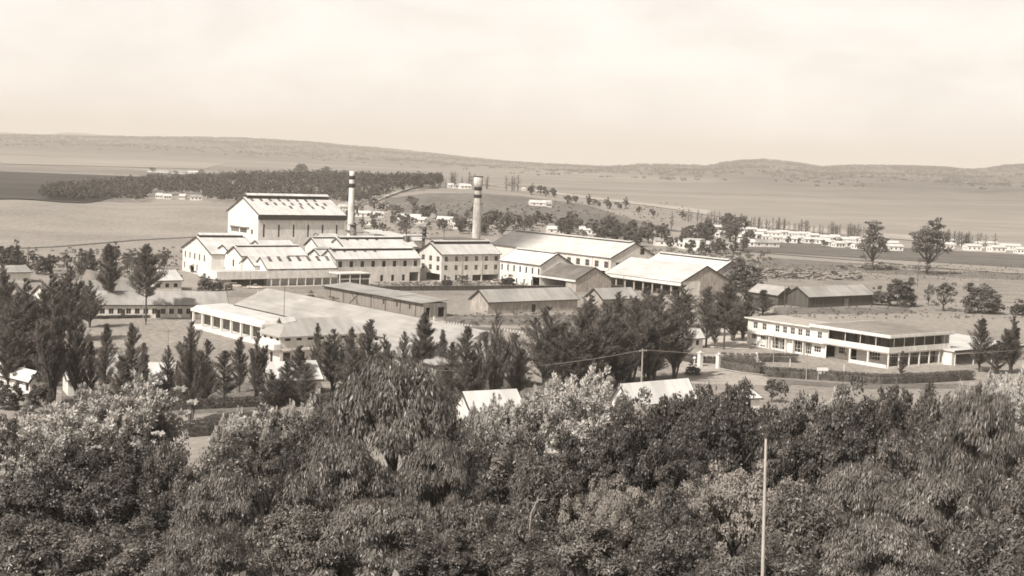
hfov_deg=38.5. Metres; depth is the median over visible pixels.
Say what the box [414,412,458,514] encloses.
plumed tree
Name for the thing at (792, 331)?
window
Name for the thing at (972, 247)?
house
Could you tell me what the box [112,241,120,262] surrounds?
tree
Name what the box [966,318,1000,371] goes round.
casuarina tree
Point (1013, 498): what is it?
round tree
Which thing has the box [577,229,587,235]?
tree
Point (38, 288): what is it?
store building
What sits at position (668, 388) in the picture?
white roofed house
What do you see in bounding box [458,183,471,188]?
house
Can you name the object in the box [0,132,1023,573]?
ground
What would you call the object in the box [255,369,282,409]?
casuarina tree
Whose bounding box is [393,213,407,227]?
tree
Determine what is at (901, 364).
cypress tree
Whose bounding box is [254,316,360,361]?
hall wing
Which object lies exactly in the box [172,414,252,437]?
hedge
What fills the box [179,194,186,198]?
house
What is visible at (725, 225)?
tree
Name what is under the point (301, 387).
casuarina tree
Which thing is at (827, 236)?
house
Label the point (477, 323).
scrub
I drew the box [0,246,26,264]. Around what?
tree
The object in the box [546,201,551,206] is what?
house
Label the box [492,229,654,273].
sugar warehouse
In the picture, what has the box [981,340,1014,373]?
casuarina tree
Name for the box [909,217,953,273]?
tree
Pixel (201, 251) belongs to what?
boiler house
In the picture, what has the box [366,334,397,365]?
casuarina tree
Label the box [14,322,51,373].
casuarina tree
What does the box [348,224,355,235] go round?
settling tank
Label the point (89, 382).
casuarina tree
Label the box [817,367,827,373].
notice board
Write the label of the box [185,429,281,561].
round tree
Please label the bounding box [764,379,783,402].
tree
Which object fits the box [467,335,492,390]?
casuarina tree
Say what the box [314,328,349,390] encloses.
casuarina tree
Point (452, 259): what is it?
three storey block
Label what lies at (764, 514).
bare pole
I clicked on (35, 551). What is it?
round tree
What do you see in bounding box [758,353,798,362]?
hedge
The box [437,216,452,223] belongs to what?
house
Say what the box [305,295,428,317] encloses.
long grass
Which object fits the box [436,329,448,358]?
casuarina tree
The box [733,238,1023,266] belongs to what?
cane field
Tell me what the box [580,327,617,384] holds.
casuarina tree
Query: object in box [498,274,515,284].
shrub
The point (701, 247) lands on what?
tree
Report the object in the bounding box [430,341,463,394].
casuarina tree
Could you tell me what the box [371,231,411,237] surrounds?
platform roof
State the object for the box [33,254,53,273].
tree
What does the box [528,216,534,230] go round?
tree
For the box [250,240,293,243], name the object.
brick lookout shed
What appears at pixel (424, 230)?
steam stack
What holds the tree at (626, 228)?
on the ground at (902, 206)
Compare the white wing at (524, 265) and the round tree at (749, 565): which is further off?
the white wing at (524, 265)
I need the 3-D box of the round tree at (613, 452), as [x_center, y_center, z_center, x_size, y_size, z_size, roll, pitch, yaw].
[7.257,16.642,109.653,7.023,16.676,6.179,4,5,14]
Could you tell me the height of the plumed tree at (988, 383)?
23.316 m
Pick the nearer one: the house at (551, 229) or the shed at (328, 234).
the shed at (328, 234)
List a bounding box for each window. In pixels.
[109,308,113,313]
[126,308,130,313]
[135,308,139,313]
[161,308,165,313]
[169,308,173,313]
[178,308,182,313]
[270,351,272,361]
[283,352,289,360]
[340,274,348,278]
[351,274,359,278]
[361,274,369,277]
[762,323,766,329]
[772,337,780,348]
[775,325,779,331]
[779,338,784,349]
[790,327,794,334]
[795,340,802,352]
[805,330,809,336]
[805,342,811,354]
[814,345,820,352]
[817,331,821,338]
[839,331,848,340]
[839,347,844,353]
[869,351,879,360]
[890,354,897,363]
[904,353,908,362]
[911,352,918,361]
[922,351,928,360]
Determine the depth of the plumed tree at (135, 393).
120.71 m
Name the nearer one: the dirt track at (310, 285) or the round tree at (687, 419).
the round tree at (687, 419)
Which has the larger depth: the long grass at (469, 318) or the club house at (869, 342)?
the long grass at (469, 318)
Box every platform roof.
[363,230,384,235]
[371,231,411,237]
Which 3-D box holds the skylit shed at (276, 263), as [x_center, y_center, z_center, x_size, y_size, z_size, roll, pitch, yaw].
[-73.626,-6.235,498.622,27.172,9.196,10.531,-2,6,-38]
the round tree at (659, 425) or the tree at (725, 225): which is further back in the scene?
the tree at (725, 225)
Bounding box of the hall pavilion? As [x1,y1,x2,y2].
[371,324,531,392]
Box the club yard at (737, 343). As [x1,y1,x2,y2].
[703,325,749,348]
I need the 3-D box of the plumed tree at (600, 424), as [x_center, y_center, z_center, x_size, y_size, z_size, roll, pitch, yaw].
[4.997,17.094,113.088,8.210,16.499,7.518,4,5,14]
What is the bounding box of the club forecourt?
[677,354,772,385]
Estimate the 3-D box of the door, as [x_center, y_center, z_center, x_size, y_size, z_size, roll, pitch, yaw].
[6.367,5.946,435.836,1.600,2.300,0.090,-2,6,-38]
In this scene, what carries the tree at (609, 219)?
on the ground at (902, 206)
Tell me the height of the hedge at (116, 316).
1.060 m
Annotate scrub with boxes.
[0,246,199,277]
[84,381,617,405]
[361,201,682,234]
[369,280,621,285]
[435,310,701,324]
[648,248,771,262]
[748,263,1023,280]
[772,299,1023,318]
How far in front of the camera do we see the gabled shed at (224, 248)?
507.89 m
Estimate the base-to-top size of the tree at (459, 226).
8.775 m
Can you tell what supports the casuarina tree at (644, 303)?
on the ground at (902, 206)
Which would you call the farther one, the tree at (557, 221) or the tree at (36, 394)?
the tree at (557, 221)
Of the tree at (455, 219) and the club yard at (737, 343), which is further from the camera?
the tree at (455, 219)
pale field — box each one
[0,156,222,168]
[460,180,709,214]
[713,217,947,241]
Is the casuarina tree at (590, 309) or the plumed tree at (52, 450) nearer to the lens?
the plumed tree at (52, 450)
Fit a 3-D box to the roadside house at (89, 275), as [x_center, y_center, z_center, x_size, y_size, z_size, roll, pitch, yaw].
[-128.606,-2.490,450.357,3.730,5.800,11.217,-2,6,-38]
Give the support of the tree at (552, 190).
on the ground at (902, 206)
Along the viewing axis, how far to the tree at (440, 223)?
860.75 m
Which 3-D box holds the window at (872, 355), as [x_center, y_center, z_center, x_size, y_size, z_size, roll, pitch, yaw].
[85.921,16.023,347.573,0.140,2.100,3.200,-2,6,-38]
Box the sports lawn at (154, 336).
[77,318,260,381]
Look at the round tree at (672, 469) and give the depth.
106.53 m
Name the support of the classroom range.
on the ground at (902, 206)
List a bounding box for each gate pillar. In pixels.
[697,351,703,366]
[715,353,722,368]
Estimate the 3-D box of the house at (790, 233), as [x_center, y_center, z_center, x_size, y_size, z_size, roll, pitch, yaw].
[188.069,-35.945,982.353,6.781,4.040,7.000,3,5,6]
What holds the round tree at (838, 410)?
on the ground at (902, 206)
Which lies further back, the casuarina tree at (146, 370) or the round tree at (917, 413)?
the casuarina tree at (146, 370)
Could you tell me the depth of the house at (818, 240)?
909.70 m
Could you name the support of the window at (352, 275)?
in the glazed canopy
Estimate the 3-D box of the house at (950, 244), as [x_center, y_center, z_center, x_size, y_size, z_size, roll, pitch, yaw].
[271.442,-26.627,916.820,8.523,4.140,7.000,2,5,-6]
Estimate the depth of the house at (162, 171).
2396.48 m
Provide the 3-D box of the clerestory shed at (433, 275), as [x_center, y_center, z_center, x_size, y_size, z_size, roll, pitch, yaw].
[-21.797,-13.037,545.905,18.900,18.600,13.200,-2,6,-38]
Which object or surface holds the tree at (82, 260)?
on the ground at (902, 206)
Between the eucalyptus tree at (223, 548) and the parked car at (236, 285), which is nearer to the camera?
the eucalyptus tree at (223, 548)
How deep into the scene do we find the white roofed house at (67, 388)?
260.60 m
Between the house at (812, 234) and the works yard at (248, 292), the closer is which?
the works yard at (248, 292)
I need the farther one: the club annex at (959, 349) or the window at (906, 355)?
the club annex at (959, 349)
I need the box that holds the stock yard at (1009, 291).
[749,268,1023,302]
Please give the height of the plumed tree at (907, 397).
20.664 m
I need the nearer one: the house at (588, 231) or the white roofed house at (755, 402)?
the white roofed house at (755, 402)
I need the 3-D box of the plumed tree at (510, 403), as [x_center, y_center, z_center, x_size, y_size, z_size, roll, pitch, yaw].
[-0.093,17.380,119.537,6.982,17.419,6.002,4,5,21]
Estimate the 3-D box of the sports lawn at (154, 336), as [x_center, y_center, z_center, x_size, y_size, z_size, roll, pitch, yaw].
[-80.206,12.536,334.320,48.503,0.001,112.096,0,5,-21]
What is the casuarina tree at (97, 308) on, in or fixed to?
on the ground at (902, 206)
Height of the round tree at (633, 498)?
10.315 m
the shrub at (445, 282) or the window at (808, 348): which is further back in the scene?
the shrub at (445, 282)
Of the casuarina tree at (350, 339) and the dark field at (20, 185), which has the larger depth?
the dark field at (20, 185)
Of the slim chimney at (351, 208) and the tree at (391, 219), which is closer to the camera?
the slim chimney at (351, 208)
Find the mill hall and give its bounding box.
[226,191,346,250]
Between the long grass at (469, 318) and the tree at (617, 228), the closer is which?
the long grass at (469, 318)
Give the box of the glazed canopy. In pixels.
[329,271,370,285]
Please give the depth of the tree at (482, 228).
832.27 m
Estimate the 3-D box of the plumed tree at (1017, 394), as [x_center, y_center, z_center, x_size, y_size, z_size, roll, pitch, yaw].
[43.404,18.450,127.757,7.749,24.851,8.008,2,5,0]
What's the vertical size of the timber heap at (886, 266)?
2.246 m
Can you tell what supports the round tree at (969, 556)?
on the ground at (902, 206)
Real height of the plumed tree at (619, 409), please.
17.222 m
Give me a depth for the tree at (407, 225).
827.17 m
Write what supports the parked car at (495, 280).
on the works yard at (248, 292)
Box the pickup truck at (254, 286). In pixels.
[247,284,262,288]
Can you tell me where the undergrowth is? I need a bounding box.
[0,514,900,575]
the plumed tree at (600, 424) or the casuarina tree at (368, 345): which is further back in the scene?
the casuarina tree at (368, 345)
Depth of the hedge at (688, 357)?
337.85 m
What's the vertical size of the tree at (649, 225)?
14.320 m
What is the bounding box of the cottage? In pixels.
[679,328,705,348]
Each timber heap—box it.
[756,267,815,278]
[810,271,864,279]
[835,263,911,269]
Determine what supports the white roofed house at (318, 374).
on the long grass at (245, 392)
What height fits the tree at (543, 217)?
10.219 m
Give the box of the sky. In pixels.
[0,0,1023,169]
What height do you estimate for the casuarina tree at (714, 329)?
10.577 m
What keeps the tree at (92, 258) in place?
on the ground at (902, 206)
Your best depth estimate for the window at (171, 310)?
384.09 m
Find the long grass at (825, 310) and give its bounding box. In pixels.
[772,307,916,313]
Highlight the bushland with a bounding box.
[0,134,1023,189]
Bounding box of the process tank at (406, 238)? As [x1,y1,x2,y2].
[403,231,409,241]
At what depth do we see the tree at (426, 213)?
933.82 m
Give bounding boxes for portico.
[190,303,283,343]
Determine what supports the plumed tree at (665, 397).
on the ground at (902, 206)
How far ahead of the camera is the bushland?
6384.62 m
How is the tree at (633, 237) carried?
on the ground at (902, 206)
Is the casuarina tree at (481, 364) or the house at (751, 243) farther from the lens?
the house at (751, 243)
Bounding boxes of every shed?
[218,245,234,268]
[225,244,307,268]
[239,255,287,269]
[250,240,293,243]
[256,256,337,284]
[303,236,335,253]
[308,247,329,255]
[316,233,337,237]
[321,247,421,282]
[322,282,447,317]
[331,236,417,247]
[402,234,428,246]
[423,237,484,278]
[468,287,579,313]
[538,263,612,291]
[584,287,639,309]
[605,257,730,296]
[650,252,751,290]
[747,283,790,305]
[787,284,873,307]
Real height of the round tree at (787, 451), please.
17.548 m
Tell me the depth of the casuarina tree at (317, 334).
286.09 m
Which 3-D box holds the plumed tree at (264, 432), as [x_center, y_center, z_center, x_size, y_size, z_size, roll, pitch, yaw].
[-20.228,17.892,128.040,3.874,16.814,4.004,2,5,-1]
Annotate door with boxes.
[531,304,535,311]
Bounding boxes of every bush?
[388,519,493,575]
[464,528,564,575]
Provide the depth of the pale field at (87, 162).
3240.24 m
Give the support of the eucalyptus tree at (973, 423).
on the ground at (902, 206)
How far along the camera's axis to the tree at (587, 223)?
881.01 m
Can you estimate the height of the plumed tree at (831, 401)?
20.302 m
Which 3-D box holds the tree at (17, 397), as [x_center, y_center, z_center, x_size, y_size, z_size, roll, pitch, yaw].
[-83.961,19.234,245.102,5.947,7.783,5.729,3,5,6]
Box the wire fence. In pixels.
[763,262,1020,277]
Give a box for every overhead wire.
[420,350,641,370]
[647,350,1013,356]
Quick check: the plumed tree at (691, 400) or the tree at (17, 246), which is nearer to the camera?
the plumed tree at (691, 400)
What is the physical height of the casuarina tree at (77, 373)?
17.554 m
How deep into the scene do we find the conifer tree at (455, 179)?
1207.90 m
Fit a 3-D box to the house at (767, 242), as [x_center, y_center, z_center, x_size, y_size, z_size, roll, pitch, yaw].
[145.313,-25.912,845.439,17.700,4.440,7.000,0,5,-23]
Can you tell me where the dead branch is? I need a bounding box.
[528,498,546,542]
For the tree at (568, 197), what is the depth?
1117.82 m
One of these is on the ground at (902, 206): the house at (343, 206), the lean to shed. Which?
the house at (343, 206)
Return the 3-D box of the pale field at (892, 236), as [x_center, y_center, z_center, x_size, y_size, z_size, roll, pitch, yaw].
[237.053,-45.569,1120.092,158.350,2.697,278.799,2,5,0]
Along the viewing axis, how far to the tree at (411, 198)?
1038.54 m
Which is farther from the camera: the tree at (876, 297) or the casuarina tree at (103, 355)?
the tree at (876, 297)
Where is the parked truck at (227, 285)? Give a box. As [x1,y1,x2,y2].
[218,283,232,290]
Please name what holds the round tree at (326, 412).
on the ground at (902, 206)
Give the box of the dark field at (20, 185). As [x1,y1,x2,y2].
[0,171,140,202]
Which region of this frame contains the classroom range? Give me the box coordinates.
[87,291,228,317]
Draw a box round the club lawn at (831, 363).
[731,349,995,376]
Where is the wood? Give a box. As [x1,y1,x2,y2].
[38,168,444,201]
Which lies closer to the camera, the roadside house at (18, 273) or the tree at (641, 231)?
the roadside house at (18, 273)
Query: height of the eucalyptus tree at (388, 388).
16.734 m
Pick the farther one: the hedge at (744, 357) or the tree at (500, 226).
the tree at (500, 226)
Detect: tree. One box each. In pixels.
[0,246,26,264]
[0,247,10,264]
[0,264,19,326]
[0,277,52,333]
[0,301,36,364]
[0,322,33,383]
[0,380,26,409]
[0,401,119,454]
[0,413,56,497]
[0,430,101,575]
[0,460,97,575]
[0,513,101,575]
[8,247,18,264]
[8,413,123,575]
[10,239,23,264]
[12,432,119,535]
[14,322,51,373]
[18,252,28,264]
[18,386,143,438]
[25,374,57,413]
[26,247,31,264]
[29,250,37,264]
[29,293,73,400]
[29,416,166,572]
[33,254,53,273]
[33,274,81,332]
[36,389,112,417]
[36,460,173,574]
[43,255,60,267]
[53,265,99,340]
[57,515,176,575]
[59,309,94,400]
[61,253,73,269]
[73,367,186,449]
[76,280,106,327]
[77,248,98,274]
[80,441,159,547]
[83,341,100,395]
[90,323,117,391]
[92,381,197,531]
[94,243,124,292]
[100,356,136,399]
[102,414,170,572]
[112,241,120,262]
[112,323,150,389]
[115,404,168,564]
[122,252,139,270]
[122,256,134,272]
[126,243,168,320]
[138,342,155,395]
[138,435,208,575]
[144,524,263,575]
[154,417,183,539]
[155,345,181,395]
[157,246,171,265]
[160,255,167,269]
[165,468,282,575]
[170,320,215,421]
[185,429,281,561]
[196,273,215,290]
[196,356,221,398]
[209,405,251,521]
[212,350,244,397]
[217,402,296,523]
[229,336,251,391]
[237,402,303,547]
[237,502,346,575]
[247,330,270,396]
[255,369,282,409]
[256,397,297,533]
[274,393,316,515]
[275,411,330,511]
[277,361,296,405]
[277,433,394,575]
[281,345,316,392]
[291,365,318,406]
[293,163,307,171]
[296,495,460,575]
[298,398,350,477]
[303,353,488,571]
[309,323,325,367]
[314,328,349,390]
[321,166,332,171]
[329,349,368,386]
[341,326,361,367]
[353,319,393,364]
[358,216,365,229]
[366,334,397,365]
[367,197,381,210]
[371,219,378,229]
[378,202,387,210]
[378,222,386,230]
[383,434,485,574]
[386,204,396,214]
[390,213,396,222]
[392,331,411,362]
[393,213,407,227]
[394,205,404,212]
[396,221,405,230]
[402,223,411,231]
[403,341,428,398]
[405,195,418,207]
[408,216,417,224]
[408,311,440,359]
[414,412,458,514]
[420,210,431,216]
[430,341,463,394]
[431,203,436,216]
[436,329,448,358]
[438,218,447,230]
[442,497,542,574]
[445,325,484,399]
[451,171,458,187]
[453,216,463,228]
[455,221,465,233]
[456,217,465,225]
[457,404,537,537]
[459,393,512,552]
[460,427,549,536]
[465,220,472,230]
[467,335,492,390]
[471,219,486,233]
[477,397,544,518]
[479,310,518,389]
[481,213,486,230]
[481,222,489,234]
[483,389,586,500]
[485,211,497,227]
[492,210,502,222]
[495,222,505,234]
[499,216,509,229]
[500,453,594,575]
[503,208,512,228]
[503,334,535,391]
[509,214,522,228]
[517,305,574,389]
[520,218,529,229]
[524,214,536,228]
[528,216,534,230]
[529,374,567,554]
[531,406,634,542]
[532,210,540,224]
[532,322,593,387]
[532,424,609,561]
[534,185,547,194]
[534,362,642,433]
[535,400,613,478]
[540,213,552,225]
[544,516,652,575]
[549,188,556,194]
[550,480,635,575]
[555,217,571,225]
[555,309,602,385]
[557,218,570,232]
[563,195,572,202]
[563,224,573,234]
[566,211,578,224]
[569,294,601,334]
[572,216,583,230]
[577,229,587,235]
[579,400,656,551]
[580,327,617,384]
[585,218,599,227]
[586,473,697,575]
[587,220,606,237]
[588,301,634,383]
[593,222,611,236]
[595,230,604,237]
[596,404,642,440]
[599,226,607,237]
[600,215,614,229]
[602,322,654,386]
[603,197,611,208]
[604,400,657,563]
[605,229,617,238]
[606,291,637,325]
[606,295,657,382]
[608,385,675,548]
[609,219,623,231]
[615,222,621,238]
[617,224,633,240]
[619,223,637,237]
[622,197,628,208]
[622,414,707,562]
[624,288,696,380]
[628,220,637,229]
[628,478,716,575]
[630,233,641,243]
[631,286,663,328]
[632,396,689,506]
[632,512,742,575]
[633,228,645,243]
[638,325,669,381]
[641,221,657,240]
[643,226,652,243]
[645,383,711,572]
[649,230,659,240]
[655,222,668,236]
[655,390,706,426]
[661,233,673,246]
[662,284,700,321]
[662,295,697,378]
[662,394,696,568]
[669,383,740,572]
[674,235,684,245]
[676,459,811,557]
[680,225,694,234]
[681,392,754,551]
[684,225,700,238]
[684,239,696,253]
[685,381,750,547]
[691,286,714,346]
[692,384,781,555]
[693,222,703,235]
[697,220,714,241]
[697,242,705,254]
[698,232,704,238]
[701,223,717,240]
[701,531,825,575]
[702,244,711,253]
[704,282,745,349]
[705,382,748,515]
[707,309,721,347]
[710,238,725,250]
[712,239,721,253]
[719,213,737,238]
[721,222,739,241]
[723,223,740,241]
[725,257,767,290]
[726,216,750,240]
[726,298,747,340]
[729,242,738,252]
[729,287,762,340]
[729,376,786,547]
[738,236,748,251]
[744,229,755,238]
[745,482,864,575]
[749,406,828,541]
[753,289,775,314]
[763,379,831,525]
[763,391,819,443]
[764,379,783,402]
[791,398,868,553]
[798,384,876,558]
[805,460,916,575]
[810,373,881,558]
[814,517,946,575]
[839,381,902,522]
[849,428,939,562]
[855,220,890,269]
[856,386,919,516]
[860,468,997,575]
[870,286,886,305]
[874,385,921,445]
[880,277,917,306]
[883,404,957,568]
[896,351,907,372]
[906,381,976,536]
[906,388,1023,555]
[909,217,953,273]
[912,507,1023,575]
[921,381,984,550]
[929,282,958,310]
[937,382,1020,550]
[944,370,1023,515]
[959,282,1005,313]
[964,462,1023,557]
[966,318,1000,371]
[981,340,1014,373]
[982,362,1023,517]
[1000,315,1023,373]
[1009,300,1023,316]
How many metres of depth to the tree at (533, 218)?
900.67 m
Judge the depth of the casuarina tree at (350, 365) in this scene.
269.86 m
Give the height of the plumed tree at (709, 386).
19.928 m
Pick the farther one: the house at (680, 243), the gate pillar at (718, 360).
the house at (680, 243)
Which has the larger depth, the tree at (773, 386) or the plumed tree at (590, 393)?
the tree at (773, 386)
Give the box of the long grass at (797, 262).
[758,257,1023,279]
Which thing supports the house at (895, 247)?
on the ground at (902, 206)
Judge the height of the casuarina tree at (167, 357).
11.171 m
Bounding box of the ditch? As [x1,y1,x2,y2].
[3,237,192,248]
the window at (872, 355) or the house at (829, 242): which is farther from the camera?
the house at (829, 242)
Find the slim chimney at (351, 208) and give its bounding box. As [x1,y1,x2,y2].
[345,171,354,235]
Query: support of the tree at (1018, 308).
on the ground at (902, 206)
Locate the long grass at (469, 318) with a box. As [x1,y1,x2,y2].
[438,315,625,324]
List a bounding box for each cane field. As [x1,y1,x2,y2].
[383,193,678,230]
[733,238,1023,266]
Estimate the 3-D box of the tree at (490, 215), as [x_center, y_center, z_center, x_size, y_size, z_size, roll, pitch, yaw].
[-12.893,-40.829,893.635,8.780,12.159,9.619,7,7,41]
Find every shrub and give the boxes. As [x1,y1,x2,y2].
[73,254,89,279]
[212,278,223,290]
[440,276,452,285]
[456,275,468,283]
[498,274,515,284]
[685,362,701,374]
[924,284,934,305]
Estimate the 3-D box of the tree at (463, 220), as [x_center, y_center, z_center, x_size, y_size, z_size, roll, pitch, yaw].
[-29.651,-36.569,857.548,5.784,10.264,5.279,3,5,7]
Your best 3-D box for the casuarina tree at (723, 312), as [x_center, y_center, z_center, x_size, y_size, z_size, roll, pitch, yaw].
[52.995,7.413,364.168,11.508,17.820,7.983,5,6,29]
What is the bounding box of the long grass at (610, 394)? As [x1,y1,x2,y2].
[345,377,632,432]
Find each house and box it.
[0,265,32,282]
[0,362,45,394]
[63,370,81,395]
[80,269,100,280]
[82,279,140,290]
[142,362,177,398]
[147,169,168,172]
[152,269,183,290]
[155,193,162,198]
[162,194,171,198]
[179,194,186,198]
[181,233,249,274]
[190,195,202,199]
[259,360,323,394]
[337,204,347,209]
[355,210,370,216]
[364,218,376,224]
[372,211,384,217]
[396,213,421,219]
[413,216,427,223]
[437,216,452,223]
[447,183,464,187]
[455,388,520,426]
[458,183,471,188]
[528,200,549,205]
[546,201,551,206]
[546,226,565,233]
[578,226,595,234]
[608,378,696,415]
[653,237,684,245]
[677,240,682,248]
[683,238,704,250]
[715,230,726,236]
[722,389,762,411]
[736,238,754,246]
[744,315,954,368]
[745,227,757,231]
[751,232,765,238]
[754,239,779,246]
[761,234,772,238]
[766,230,780,234]
[769,235,782,241]
[775,230,788,235]
[782,236,797,242]
[788,231,798,235]
[798,231,810,236]
[801,237,814,242]
[806,233,819,236]
[815,237,830,243]
[820,235,833,239]
[822,239,835,245]
[831,241,844,247]
[838,237,855,240]
[844,241,855,246]
[851,242,861,248]
[886,244,903,250]
[887,240,898,243]
[945,242,954,248]
[962,243,981,250]
[971,241,984,247]
[984,241,996,247]
[985,245,1006,251]
[996,243,1011,249]
[1007,243,1021,249]
[1013,247,1023,253]
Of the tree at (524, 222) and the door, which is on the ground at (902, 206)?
the tree at (524, 222)
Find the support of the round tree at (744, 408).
on the ground at (902, 206)
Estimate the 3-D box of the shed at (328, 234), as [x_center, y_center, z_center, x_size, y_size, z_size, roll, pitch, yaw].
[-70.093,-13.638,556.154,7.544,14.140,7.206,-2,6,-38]
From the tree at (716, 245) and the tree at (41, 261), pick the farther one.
the tree at (716, 245)
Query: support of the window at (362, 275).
in the glazed canopy
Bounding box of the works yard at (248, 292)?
[181,283,587,296]
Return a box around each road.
[167,375,969,413]
[470,326,575,330]
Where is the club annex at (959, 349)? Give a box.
[934,333,1023,365]
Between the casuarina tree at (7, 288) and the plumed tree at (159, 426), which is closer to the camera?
the plumed tree at (159, 426)
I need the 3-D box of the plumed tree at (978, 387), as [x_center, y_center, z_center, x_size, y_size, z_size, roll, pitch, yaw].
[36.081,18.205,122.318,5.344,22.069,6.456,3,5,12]
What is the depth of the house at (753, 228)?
997.83 m
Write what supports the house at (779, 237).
on the ground at (902, 206)
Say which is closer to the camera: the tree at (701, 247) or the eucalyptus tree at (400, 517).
the eucalyptus tree at (400, 517)
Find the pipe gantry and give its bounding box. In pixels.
[356,233,375,235]
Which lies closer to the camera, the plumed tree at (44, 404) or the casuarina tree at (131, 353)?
the plumed tree at (44, 404)
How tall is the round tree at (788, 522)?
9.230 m
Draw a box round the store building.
[33,285,46,305]
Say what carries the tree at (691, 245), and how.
on the ground at (902, 206)
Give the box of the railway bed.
[722,248,1020,273]
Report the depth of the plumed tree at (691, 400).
125.81 m
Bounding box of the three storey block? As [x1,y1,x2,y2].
[418,239,501,281]
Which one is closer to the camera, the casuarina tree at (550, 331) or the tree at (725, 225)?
the casuarina tree at (550, 331)
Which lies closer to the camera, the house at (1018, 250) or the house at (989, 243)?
the house at (1018, 250)
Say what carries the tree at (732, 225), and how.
on the ground at (902, 206)
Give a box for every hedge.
[61,391,340,411]
[82,315,149,318]
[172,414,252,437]
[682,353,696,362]
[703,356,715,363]
[715,355,767,374]
[721,352,756,361]
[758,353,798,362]
[762,366,975,383]
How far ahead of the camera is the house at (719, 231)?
928.36 m
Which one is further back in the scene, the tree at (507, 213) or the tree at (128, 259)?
the tree at (507, 213)
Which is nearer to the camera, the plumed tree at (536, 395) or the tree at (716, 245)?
the plumed tree at (536, 395)
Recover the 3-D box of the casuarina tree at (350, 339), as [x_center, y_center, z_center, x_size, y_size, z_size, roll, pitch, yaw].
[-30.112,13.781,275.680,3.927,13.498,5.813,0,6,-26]
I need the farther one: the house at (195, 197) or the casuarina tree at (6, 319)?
the house at (195, 197)
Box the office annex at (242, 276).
[199,268,338,285]
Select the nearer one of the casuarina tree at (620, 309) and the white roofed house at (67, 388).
the white roofed house at (67, 388)
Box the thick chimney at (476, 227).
[472,176,483,238]
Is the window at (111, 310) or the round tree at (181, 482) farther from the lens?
the window at (111, 310)
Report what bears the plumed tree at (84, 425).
on the ground at (902, 206)
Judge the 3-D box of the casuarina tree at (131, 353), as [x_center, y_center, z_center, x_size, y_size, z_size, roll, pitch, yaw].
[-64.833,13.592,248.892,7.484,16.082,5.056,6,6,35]
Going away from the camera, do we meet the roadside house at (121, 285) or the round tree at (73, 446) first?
the round tree at (73, 446)
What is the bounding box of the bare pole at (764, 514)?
[761,435,767,575]
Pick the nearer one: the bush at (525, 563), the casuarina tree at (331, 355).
the bush at (525, 563)
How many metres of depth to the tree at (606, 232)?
804.49 m
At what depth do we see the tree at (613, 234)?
806.69 m
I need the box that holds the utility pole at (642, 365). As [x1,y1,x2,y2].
[639,349,646,381]
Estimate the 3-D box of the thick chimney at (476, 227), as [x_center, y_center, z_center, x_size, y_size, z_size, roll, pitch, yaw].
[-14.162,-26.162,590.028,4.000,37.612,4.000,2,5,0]
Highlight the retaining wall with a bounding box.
[374,285,622,290]
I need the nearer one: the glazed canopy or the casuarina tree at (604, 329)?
the casuarina tree at (604, 329)
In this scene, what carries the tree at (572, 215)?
on the ground at (902, 206)
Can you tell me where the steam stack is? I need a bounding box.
[420,226,427,246]
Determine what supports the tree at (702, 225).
on the ground at (902, 206)
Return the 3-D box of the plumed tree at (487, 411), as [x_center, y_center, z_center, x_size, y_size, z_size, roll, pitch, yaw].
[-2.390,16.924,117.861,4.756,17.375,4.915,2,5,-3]
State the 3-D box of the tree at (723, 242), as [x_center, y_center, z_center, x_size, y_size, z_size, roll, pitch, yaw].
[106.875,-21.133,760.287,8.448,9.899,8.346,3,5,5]
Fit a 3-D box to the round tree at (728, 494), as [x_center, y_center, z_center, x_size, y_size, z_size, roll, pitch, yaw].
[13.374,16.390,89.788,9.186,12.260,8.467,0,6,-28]
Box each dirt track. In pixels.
[181,283,462,288]
[362,185,424,203]
[853,265,1021,272]
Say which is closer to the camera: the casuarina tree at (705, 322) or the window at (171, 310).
the casuarina tree at (705, 322)
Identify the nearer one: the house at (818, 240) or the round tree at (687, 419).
the round tree at (687, 419)
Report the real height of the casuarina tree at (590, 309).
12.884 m
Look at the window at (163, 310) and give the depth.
383.44 m
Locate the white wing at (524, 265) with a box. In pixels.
[498,247,574,284]
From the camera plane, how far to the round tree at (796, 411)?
120.75 m
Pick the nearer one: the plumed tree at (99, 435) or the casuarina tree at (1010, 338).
the plumed tree at (99, 435)
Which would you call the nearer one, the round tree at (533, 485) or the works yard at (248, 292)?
the round tree at (533, 485)
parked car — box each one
[232,283,241,286]
[491,279,501,282]
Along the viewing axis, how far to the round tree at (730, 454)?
110.36 m
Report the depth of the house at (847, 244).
882.75 m
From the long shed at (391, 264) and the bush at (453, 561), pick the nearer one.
the bush at (453, 561)
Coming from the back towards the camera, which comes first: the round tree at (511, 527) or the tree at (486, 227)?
the tree at (486, 227)
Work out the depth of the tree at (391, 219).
914.97 m
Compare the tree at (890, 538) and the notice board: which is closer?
the tree at (890, 538)
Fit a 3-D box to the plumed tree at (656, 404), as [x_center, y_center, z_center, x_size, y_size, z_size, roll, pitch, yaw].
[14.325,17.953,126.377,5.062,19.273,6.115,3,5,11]
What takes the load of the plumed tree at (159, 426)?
on the ground at (902, 206)
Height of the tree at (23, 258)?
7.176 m
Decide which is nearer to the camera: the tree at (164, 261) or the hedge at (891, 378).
the hedge at (891, 378)
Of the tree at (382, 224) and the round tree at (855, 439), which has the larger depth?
the tree at (382, 224)
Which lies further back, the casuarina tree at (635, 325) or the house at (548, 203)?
the house at (548, 203)
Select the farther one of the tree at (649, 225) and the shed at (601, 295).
the tree at (649, 225)
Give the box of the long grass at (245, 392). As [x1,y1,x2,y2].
[61,383,324,402]
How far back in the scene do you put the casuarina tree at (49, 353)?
249.51 m

